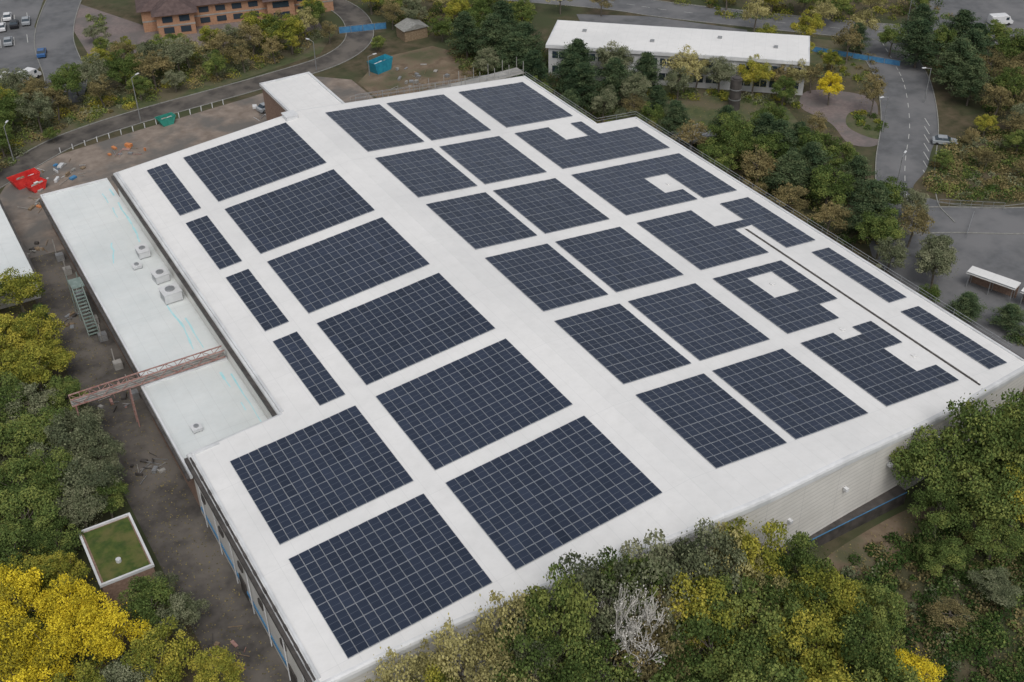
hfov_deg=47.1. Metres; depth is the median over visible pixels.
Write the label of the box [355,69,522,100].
edge guard rail
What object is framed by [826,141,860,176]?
broadleaf tree
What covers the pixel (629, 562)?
broadleaf tree
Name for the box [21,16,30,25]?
parked car
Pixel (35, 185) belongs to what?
waste skip
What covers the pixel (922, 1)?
broadleaf tree
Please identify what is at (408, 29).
shed
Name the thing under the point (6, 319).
broadleaf tree
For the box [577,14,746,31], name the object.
car park
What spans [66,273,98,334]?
external steel stair
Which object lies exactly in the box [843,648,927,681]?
broadleaf tree
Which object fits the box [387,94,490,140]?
solar panel array
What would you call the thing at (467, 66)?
undergrowth
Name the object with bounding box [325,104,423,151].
solar panel array
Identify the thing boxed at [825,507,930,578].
bare earth path
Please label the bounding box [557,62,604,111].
pine tree
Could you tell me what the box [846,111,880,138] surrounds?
lawn
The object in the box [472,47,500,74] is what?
broadleaf tree
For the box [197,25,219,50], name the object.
broadleaf tree
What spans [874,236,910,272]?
broadleaf tree
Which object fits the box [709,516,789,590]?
broadleaf tree
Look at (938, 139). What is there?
parked car
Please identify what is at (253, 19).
broadleaf tree
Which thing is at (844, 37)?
broadleaf tree
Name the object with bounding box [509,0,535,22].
broadleaf tree
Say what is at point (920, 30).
pine tree
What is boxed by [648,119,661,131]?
broadleaf tree
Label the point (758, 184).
broadleaf tree
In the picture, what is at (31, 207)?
building material pile
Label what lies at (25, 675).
autumn maple tree
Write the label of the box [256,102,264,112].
parked car
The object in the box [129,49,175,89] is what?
broadleaf tree
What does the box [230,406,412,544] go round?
solar panel array
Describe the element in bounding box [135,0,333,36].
brick office
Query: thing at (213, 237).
solar panel array
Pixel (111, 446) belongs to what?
broadleaf tree
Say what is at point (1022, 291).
carport
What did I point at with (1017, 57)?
broadleaf tree
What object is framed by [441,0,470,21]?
broadleaf tree
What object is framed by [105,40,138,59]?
broadleaf tree
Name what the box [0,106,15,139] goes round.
broadleaf tree
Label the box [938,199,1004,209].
barrier fence
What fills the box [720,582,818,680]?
broadleaf tree
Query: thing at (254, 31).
broadleaf tree
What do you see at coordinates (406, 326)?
solar panel array
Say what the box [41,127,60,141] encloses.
broadleaf tree
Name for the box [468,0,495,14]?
broadleaf tree
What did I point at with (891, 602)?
broadleaf tree
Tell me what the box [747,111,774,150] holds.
pine tree
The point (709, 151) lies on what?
broadleaf tree
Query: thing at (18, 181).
waste skip
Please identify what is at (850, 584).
broadleaf tree
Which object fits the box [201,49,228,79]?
broadleaf tree
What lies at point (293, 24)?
broadleaf tree
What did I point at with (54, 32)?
road
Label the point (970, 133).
broadleaf tree
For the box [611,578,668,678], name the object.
bare birch tree
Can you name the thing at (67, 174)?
building material pile
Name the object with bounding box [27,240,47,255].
building material pile
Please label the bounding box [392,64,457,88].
building material pile
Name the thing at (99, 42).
broadleaf tree
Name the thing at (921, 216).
broadleaf tree
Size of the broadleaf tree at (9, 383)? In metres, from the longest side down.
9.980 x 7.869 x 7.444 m
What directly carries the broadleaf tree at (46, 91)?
on the ground at (954, 114)
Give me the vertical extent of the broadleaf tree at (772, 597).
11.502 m
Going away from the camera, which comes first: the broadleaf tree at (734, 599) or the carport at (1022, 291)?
the broadleaf tree at (734, 599)
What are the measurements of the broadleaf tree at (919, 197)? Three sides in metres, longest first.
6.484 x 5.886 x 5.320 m
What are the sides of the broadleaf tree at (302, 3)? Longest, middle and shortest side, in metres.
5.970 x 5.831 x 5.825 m
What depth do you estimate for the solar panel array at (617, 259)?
159.05 m
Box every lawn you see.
[0,31,334,159]
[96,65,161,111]
[562,81,797,152]
[806,38,873,82]
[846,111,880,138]
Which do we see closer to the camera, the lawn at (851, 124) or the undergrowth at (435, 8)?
the lawn at (851, 124)
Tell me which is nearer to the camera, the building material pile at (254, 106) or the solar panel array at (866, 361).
the solar panel array at (866, 361)
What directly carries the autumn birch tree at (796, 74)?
on the ground at (954, 114)
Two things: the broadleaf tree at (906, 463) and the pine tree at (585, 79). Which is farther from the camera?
the pine tree at (585, 79)
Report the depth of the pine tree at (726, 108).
207.87 m
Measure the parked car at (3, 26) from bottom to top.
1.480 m
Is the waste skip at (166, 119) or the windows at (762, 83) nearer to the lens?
the waste skip at (166, 119)
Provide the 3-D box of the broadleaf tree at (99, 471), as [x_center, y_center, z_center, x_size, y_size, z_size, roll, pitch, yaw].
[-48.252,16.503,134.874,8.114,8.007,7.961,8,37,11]
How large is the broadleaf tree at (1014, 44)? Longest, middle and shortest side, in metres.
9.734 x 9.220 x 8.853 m
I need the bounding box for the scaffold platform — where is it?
[350,57,524,101]
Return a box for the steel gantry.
[68,345,225,426]
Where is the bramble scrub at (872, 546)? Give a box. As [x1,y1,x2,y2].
[820,508,1023,681]
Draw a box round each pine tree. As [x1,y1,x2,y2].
[444,10,486,58]
[469,13,516,56]
[484,0,520,33]
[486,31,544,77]
[508,21,547,58]
[515,49,560,88]
[549,37,601,83]
[550,53,598,93]
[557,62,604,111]
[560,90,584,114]
[594,57,635,104]
[630,51,665,92]
[647,85,670,112]
[655,99,696,141]
[706,104,743,143]
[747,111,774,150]
[754,118,802,166]
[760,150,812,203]
[788,121,815,152]
[794,140,835,190]
[828,155,877,202]
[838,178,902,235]
[840,22,872,52]
[890,18,945,67]
[896,3,940,40]
[928,36,982,89]
[934,9,981,48]
[944,28,1000,72]
[944,291,988,322]
[945,56,994,105]
[952,22,995,57]
[986,302,1023,332]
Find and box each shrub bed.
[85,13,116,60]
[594,83,802,108]
[851,109,887,131]
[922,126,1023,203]
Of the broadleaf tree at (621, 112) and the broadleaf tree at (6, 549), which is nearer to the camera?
the broadleaf tree at (6, 549)
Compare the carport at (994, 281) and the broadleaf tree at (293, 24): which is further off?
the broadleaf tree at (293, 24)
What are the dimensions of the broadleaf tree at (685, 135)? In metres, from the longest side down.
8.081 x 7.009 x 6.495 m
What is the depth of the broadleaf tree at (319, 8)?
254.05 m
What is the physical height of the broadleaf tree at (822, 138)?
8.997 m
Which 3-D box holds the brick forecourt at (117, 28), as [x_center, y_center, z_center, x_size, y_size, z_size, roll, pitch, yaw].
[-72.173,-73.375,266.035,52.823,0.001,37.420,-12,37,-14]
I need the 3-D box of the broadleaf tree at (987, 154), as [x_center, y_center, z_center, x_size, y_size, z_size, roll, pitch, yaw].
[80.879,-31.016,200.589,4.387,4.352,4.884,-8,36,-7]
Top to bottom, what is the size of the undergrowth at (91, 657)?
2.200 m
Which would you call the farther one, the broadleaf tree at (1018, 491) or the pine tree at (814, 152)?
the pine tree at (814, 152)
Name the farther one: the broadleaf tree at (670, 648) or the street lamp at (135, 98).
the street lamp at (135, 98)
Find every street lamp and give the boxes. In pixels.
[4,120,13,159]
[131,73,140,122]
[306,38,316,69]
[879,96,888,132]
[896,150,906,185]
[922,67,931,102]
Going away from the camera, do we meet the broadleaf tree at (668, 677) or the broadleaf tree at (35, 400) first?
the broadleaf tree at (668, 677)
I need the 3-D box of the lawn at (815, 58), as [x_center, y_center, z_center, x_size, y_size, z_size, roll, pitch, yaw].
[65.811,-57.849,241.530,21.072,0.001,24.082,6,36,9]
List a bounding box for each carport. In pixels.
[966,266,1020,302]
[1019,288,1023,305]
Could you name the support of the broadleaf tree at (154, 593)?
on the ground at (954, 114)
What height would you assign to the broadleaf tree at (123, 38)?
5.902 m
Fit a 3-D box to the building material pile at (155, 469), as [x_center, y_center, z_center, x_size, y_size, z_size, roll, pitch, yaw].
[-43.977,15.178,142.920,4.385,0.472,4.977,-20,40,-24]
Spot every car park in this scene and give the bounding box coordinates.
[0,0,42,87]
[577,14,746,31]
[869,228,1023,357]
[912,0,1023,27]
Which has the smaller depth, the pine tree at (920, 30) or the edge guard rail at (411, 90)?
the edge guard rail at (411, 90)
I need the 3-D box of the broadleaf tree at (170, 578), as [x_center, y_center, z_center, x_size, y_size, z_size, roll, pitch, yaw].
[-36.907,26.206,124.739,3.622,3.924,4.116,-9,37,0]
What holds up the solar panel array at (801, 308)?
on the warehouse
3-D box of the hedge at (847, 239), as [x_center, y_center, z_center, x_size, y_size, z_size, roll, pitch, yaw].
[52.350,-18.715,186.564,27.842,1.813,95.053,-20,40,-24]
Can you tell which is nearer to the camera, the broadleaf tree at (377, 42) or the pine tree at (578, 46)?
the pine tree at (578, 46)
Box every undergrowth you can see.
[0,26,324,171]
[0,326,182,681]
[368,0,536,35]
[447,36,633,122]
[653,117,755,143]
[671,0,953,23]
[713,638,852,681]
[817,50,879,81]
[922,48,1023,115]
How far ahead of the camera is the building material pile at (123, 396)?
153.25 m
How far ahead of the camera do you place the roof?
232.17 m
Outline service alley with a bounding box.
[30,249,291,681]
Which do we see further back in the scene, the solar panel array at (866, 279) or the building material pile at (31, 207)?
the building material pile at (31, 207)
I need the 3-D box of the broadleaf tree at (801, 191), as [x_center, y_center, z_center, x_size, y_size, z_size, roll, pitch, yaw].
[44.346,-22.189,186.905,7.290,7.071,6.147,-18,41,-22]
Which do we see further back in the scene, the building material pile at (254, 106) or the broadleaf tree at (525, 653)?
the building material pile at (254, 106)
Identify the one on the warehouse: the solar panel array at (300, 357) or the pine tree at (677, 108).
the solar panel array at (300, 357)
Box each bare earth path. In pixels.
[358,46,472,97]
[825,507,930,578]
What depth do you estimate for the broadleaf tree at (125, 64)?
228.71 m
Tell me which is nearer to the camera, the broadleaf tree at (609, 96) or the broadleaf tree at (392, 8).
the broadleaf tree at (609, 96)
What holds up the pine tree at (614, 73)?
on the lawn at (696, 112)
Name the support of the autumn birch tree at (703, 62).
on the lawn at (696, 112)
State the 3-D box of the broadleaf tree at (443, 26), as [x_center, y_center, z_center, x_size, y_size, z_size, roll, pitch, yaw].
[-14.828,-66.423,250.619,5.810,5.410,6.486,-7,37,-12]
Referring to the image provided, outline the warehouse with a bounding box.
[39,72,1023,681]
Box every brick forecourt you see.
[74,4,322,55]
[799,90,878,146]
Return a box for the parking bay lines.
[0,12,929,170]
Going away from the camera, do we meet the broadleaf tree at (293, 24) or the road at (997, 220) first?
the road at (997, 220)
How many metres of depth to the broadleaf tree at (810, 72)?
225.68 m
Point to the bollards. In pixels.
(144, 126)
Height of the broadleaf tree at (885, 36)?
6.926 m
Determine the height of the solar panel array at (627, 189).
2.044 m
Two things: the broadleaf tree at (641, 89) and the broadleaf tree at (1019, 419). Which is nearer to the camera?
the broadleaf tree at (1019, 419)
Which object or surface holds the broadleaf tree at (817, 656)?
on the ground at (954, 114)
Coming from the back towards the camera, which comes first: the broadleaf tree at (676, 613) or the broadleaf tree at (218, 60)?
the broadleaf tree at (218, 60)
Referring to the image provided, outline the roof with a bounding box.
[546,20,809,65]
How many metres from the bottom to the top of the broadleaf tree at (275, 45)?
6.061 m
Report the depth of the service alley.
137.96 m
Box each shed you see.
[0,200,40,308]
[394,18,428,41]
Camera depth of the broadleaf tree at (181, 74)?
230.06 m
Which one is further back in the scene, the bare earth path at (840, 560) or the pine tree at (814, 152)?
the pine tree at (814, 152)
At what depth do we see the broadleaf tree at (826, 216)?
180.60 m
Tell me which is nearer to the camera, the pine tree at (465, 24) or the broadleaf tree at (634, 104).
the broadleaf tree at (634, 104)
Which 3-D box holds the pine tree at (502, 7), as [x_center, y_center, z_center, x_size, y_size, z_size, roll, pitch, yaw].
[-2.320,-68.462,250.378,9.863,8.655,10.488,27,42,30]
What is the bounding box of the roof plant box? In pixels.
[281,110,298,121]
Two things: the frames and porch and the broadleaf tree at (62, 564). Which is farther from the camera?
the frames and porch
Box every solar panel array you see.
[147,163,200,215]
[183,122,326,201]
[186,215,241,269]
[225,169,374,253]
[226,269,288,330]
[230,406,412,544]
[267,217,428,312]
[273,331,344,405]
[289,493,491,658]
[317,273,494,384]
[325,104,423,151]
[375,148,476,197]
[376,338,572,469]
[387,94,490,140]
[426,192,536,249]
[439,136,546,183]
[446,416,661,569]
[459,82,572,127]
[485,244,607,311]
[493,178,608,233]
[515,121,669,168]
[555,303,690,383]
[556,227,683,291]
[572,153,736,215]
[628,283,769,360]
[636,373,786,468]
[637,197,814,269]
[713,260,838,333]
[713,348,867,438]
[801,321,958,405]
[812,247,906,302]
[901,306,1006,368]
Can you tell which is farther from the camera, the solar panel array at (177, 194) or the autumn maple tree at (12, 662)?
the solar panel array at (177, 194)
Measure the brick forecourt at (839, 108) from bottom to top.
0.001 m
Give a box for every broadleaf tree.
[0,68,34,96]
[0,83,15,100]
[0,88,26,128]
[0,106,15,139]
[0,122,17,156]
[0,266,45,313]
[0,311,35,358]
[0,340,71,391]
[0,371,33,418]
[0,382,59,422]
[0,403,64,458]
[0,409,12,445]
[0,453,59,516]
[0,465,7,500]
[0,485,66,547]
[0,521,49,569]
[0,544,64,598]
[11,304,66,350]
[14,91,57,132]
[17,75,54,110]
[18,303,55,334]
[21,446,79,499]
[25,409,107,465]
[29,516,83,558]
[34,84,71,119]
[36,337,76,378]
[37,550,90,601]
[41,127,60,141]
[43,375,87,413]
[45,68,86,106]
[48,485,105,528]
[50,660,105,681]
[54,448,126,507]
[57,62,86,95]
[57,394,104,431]
[76,52,116,93]
[79,433,126,471]
[81,47,118,80]
[82,25,101,39]
[84,73,117,107]
[89,474,129,518]
[92,37,108,48]
[99,655,158,681]
[101,49,140,91]
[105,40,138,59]
[111,36,136,52]
[116,574,190,629]
[120,614,200,681]
[126,74,154,100]
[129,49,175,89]
[131,39,164,77]
[147,33,174,53]
[147,569,179,596]
[150,36,195,71]
[152,589,210,639]
[160,69,186,92]
[165,33,189,43]
[187,645,246,681]
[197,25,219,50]
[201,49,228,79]
[202,28,244,69]
[218,23,248,48]
[230,21,266,58]
[231,43,253,72]
[238,9,274,47]
[258,35,284,63]
[261,15,286,38]
[266,9,284,25]
[269,13,305,53]
[297,0,326,28]
[300,0,323,8]
[319,20,336,43]
[361,0,378,14]
[370,35,386,51]
[379,0,402,15]
[381,0,405,29]
[395,0,427,18]
[409,660,459,681]
[429,15,452,41]
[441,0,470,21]
[466,6,492,30]
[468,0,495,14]
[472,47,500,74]
[481,616,575,681]
[503,613,568,681]
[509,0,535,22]
[514,562,601,672]
[529,75,553,91]
[556,545,651,681]
[556,631,643,681]
[589,0,614,15]
[589,84,618,122]
[595,40,635,77]
[595,546,667,667]
[602,674,652,681]
[605,606,689,681]
[613,107,639,120]
[613,528,705,660]
[619,93,647,111]
[620,71,651,99]
[633,585,700,673]
[634,101,664,125]
[642,641,718,681]
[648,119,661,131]
[654,563,757,675]
[661,592,760,681]
[663,66,694,99]
[665,517,754,605]
[671,119,711,152]
[696,142,737,171]
[698,56,738,91]
[703,571,759,649]
[705,121,754,171]
[706,111,754,158]
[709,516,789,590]
[711,632,808,681]
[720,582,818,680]
[736,144,778,185]
[737,54,775,95]
[742,178,768,194]
[743,128,793,176]
[750,108,780,132]
[754,22,778,33]
[756,572,828,645]
[759,101,789,120]
[760,0,784,13]
[766,600,854,681]
[767,182,810,210]
[769,64,789,95]
[769,530,834,591]
[770,75,798,105]
[777,561,862,648]
[788,206,808,221]
[789,0,824,15]
[790,8,825,35]
[790,663,866,681]
[794,126,842,167]
[801,63,827,92]
[802,111,827,133]
[804,162,855,207]
[805,201,852,234]
[810,41,814,55]
[819,577,877,631]
[820,0,852,20]
[822,49,845,71]
[822,600,902,681]
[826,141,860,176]
[830,20,864,63]
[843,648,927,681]
[850,577,909,651]
[851,580,881,606]
[855,207,908,258]
[856,74,885,116]
[859,176,907,210]
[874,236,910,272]
[877,23,906,55]
[889,423,983,513]
[897,187,929,215]
[897,199,935,247]
[907,481,973,539]
[908,0,935,5]
[912,234,959,287]
[916,534,975,576]
[917,283,942,302]
[919,234,956,271]
[922,596,978,630]
[928,453,1023,531]
[929,25,957,62]
[932,151,955,167]
[937,389,1023,504]
[961,513,1023,563]
[962,126,979,144]
[962,388,1023,490]
[967,565,1023,608]
[972,147,1000,169]
[974,19,1012,51]
[974,46,1010,89]
[974,113,999,134]
[982,82,1016,120]
[984,395,1023,461]
[988,460,1023,527]
[992,28,1023,63]
[993,66,1023,103]
[999,111,1023,134]
[1001,60,1023,97]
[1001,129,1023,153]
[1006,51,1023,72]
[1006,103,1023,128]
[1011,157,1023,172]
[1014,88,1023,103]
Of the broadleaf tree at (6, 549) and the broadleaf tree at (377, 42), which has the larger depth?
the broadleaf tree at (377, 42)
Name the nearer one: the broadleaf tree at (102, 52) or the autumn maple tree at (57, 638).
the autumn maple tree at (57, 638)
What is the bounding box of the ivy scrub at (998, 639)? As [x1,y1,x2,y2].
[826,495,1023,681]
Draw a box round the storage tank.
[728,76,742,110]
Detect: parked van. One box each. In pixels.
[19,67,41,81]
[987,13,1012,25]
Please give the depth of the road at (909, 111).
218.28 m
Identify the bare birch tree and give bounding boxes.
[581,575,651,677]
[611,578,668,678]
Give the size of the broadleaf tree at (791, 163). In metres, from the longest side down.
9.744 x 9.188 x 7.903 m
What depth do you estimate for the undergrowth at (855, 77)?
236.71 m
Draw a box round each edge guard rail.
[350,75,516,99]
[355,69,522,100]
[525,72,1011,350]
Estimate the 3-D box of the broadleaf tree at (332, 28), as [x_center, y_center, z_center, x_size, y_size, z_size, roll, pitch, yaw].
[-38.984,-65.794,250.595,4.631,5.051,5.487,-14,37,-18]
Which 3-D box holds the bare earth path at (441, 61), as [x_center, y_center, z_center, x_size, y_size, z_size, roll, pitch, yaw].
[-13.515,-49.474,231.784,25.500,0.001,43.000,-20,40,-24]
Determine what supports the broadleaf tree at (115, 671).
on the ground at (954, 114)
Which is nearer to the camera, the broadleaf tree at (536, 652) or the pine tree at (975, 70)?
the broadleaf tree at (536, 652)
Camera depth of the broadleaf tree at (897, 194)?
184.14 m
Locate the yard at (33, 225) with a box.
[0,76,373,257]
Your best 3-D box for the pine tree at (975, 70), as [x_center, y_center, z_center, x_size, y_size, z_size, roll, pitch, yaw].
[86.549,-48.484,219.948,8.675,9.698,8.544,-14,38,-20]
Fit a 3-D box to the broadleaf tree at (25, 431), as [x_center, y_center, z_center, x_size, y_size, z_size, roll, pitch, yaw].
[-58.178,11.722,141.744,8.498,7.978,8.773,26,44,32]
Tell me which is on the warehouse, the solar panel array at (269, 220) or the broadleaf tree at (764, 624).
the solar panel array at (269, 220)
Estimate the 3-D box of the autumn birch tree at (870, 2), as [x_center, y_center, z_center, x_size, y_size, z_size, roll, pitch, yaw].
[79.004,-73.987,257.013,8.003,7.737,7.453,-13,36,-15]
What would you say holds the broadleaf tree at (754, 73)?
on the lawn at (696, 112)
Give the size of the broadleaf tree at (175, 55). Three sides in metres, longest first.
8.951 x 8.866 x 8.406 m
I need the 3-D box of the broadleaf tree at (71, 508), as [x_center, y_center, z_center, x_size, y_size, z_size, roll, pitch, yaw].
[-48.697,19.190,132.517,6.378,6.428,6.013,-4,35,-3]
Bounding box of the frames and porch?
[558,52,777,86]
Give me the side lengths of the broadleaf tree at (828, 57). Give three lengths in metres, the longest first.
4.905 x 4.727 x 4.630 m
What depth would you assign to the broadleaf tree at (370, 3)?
263.26 m
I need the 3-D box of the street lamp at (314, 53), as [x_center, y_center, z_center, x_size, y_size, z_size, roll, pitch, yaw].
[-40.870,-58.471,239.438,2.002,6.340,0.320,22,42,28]
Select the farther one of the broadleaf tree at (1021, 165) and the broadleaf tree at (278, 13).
the broadleaf tree at (278, 13)
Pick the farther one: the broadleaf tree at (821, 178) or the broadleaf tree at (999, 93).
the broadleaf tree at (999, 93)
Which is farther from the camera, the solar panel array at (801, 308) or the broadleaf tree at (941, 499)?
the solar panel array at (801, 308)
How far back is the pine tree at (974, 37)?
228.03 m
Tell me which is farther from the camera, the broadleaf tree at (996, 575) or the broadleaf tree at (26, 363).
the broadleaf tree at (26, 363)
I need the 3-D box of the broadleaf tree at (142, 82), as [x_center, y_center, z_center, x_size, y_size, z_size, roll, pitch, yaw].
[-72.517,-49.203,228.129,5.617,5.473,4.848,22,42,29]
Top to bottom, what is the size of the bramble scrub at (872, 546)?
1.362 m
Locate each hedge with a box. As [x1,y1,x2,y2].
[669,135,1023,408]
[1002,329,1023,345]
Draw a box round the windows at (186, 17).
[162,0,303,33]
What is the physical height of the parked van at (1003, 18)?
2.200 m
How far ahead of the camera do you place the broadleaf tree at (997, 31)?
237.14 m
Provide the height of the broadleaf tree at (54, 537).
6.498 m
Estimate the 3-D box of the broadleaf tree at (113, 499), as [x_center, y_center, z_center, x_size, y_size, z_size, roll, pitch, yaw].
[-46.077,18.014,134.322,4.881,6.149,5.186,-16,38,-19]
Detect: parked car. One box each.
[0,22,6,31]
[3,12,11,21]
[3,36,12,46]
[9,19,18,28]
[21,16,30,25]
[36,47,46,57]
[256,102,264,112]
[932,134,957,144]
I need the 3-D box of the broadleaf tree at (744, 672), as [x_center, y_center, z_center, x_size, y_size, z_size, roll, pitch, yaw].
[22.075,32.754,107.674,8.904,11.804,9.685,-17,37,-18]
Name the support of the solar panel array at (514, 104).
on the warehouse
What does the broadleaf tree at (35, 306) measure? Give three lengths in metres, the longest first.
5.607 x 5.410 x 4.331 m
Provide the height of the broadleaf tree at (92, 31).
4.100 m
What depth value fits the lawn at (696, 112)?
223.89 m
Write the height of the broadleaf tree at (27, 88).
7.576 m
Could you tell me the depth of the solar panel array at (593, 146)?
190.62 m
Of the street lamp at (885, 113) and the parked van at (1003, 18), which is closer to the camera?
the street lamp at (885, 113)
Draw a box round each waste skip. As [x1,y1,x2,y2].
[7,168,39,189]
[23,177,46,192]
[155,112,175,126]
[367,54,392,74]
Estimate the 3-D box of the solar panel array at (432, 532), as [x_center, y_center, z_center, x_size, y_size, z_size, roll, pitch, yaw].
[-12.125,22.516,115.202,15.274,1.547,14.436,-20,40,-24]
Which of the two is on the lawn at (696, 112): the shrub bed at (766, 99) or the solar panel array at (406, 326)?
the shrub bed at (766, 99)
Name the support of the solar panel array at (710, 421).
on the warehouse
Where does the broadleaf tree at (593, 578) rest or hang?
on the ground at (954, 114)
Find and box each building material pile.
[17,188,44,212]
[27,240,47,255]
[37,158,85,184]
[64,312,88,328]
[97,382,130,411]
[108,142,146,156]
[130,452,167,483]
[206,625,249,669]
[252,104,265,120]
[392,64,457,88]
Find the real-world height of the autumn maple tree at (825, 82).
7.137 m
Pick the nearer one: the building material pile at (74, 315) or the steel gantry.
the steel gantry
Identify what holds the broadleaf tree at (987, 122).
on the planted island
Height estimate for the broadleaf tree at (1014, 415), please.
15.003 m
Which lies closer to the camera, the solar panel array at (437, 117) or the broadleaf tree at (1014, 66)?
the solar panel array at (437, 117)
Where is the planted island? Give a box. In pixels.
[913,124,1023,206]
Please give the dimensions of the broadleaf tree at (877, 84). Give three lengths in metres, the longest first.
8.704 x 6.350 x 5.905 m
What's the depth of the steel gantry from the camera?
146.64 m
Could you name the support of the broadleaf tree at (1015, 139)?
on the planted island
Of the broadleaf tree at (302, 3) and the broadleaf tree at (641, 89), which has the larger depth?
the broadleaf tree at (302, 3)
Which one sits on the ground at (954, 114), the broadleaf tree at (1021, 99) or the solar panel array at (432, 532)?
the broadleaf tree at (1021, 99)
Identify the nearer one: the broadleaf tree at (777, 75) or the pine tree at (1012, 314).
the pine tree at (1012, 314)
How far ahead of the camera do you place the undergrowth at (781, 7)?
262.80 m
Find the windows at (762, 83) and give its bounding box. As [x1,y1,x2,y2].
[552,51,800,88]
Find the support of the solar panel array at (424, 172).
on the warehouse
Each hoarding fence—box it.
[339,22,385,33]
[811,46,900,65]
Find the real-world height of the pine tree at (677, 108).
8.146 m
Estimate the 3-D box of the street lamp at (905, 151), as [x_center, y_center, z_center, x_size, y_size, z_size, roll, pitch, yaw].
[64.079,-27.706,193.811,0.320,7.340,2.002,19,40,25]
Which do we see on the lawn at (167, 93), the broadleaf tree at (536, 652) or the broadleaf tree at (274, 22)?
the broadleaf tree at (274, 22)
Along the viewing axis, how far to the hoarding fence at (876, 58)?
240.60 m
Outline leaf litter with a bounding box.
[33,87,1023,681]
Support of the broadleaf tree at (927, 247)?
on the car park at (1001, 254)
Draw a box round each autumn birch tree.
[173,33,203,67]
[290,7,319,42]
[364,643,433,681]
[414,612,503,681]
[433,0,469,17]
[457,644,537,681]
[459,590,535,671]
[545,0,572,13]
[660,44,702,92]
[688,52,710,89]
[694,521,768,584]
[737,563,791,643]
[741,0,772,31]
[784,58,814,97]
[810,0,839,21]
[848,8,883,42]
[861,0,888,18]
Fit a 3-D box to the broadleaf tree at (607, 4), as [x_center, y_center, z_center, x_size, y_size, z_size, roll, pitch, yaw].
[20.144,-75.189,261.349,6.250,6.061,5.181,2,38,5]
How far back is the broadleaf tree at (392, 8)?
254.69 m
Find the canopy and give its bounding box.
[671,123,715,148]
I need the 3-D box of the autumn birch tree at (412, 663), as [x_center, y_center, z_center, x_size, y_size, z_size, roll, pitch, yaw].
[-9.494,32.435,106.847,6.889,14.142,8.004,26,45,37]
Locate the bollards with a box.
[59,100,223,151]
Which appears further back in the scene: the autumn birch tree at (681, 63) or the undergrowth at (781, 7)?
the undergrowth at (781, 7)
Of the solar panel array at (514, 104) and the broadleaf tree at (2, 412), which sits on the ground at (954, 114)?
the broadleaf tree at (2, 412)
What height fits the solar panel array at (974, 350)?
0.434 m
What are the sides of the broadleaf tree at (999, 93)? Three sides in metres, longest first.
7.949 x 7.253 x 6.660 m
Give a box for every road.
[0,0,373,188]
[34,0,86,102]
[508,0,1023,43]
[859,36,954,227]
[897,206,1023,233]
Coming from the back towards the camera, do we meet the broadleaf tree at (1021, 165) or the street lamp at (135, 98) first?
the street lamp at (135, 98)
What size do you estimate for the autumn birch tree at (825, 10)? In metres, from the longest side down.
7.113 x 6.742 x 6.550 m
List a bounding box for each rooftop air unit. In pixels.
[131,261,141,270]
[134,243,150,259]
[150,267,169,284]
[158,282,182,304]
[189,422,202,433]
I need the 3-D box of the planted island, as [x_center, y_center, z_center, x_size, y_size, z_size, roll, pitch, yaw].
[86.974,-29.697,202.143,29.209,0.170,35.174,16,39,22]
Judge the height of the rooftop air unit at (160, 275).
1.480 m
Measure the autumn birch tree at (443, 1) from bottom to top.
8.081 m
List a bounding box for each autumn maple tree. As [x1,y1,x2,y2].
[0,563,54,632]
[0,614,51,681]
[6,665,76,681]
[9,612,88,680]
[36,571,109,636]
[70,599,151,664]
[816,70,843,105]
[880,646,946,681]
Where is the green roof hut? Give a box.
[78,512,154,605]
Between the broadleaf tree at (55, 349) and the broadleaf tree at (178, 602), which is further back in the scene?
the broadleaf tree at (55, 349)
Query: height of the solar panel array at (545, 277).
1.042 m
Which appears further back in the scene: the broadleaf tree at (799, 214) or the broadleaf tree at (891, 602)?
the broadleaf tree at (799, 214)
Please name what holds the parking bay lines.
on the car park at (20, 53)
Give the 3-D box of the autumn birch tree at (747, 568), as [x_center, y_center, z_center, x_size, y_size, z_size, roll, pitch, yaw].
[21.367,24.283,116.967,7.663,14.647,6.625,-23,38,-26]
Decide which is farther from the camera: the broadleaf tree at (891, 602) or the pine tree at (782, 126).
the pine tree at (782, 126)
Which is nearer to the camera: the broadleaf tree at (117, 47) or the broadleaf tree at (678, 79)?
the broadleaf tree at (678, 79)
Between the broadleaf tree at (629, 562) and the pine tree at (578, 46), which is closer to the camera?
the broadleaf tree at (629, 562)
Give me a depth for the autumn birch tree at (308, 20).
248.87 m
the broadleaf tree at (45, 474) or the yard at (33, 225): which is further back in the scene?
the yard at (33, 225)
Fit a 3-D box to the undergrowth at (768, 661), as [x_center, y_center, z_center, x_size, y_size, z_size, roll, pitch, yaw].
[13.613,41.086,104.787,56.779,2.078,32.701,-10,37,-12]
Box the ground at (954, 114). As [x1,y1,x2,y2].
[0,0,1023,681]
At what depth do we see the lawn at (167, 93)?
234.83 m
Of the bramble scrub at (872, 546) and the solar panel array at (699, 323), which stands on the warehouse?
the solar panel array at (699, 323)
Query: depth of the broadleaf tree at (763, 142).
195.60 m
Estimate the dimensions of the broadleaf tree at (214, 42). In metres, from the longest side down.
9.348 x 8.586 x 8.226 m
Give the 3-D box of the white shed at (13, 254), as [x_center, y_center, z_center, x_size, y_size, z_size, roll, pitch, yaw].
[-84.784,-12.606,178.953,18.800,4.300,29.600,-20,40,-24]
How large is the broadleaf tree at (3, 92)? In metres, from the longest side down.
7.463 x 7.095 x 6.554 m

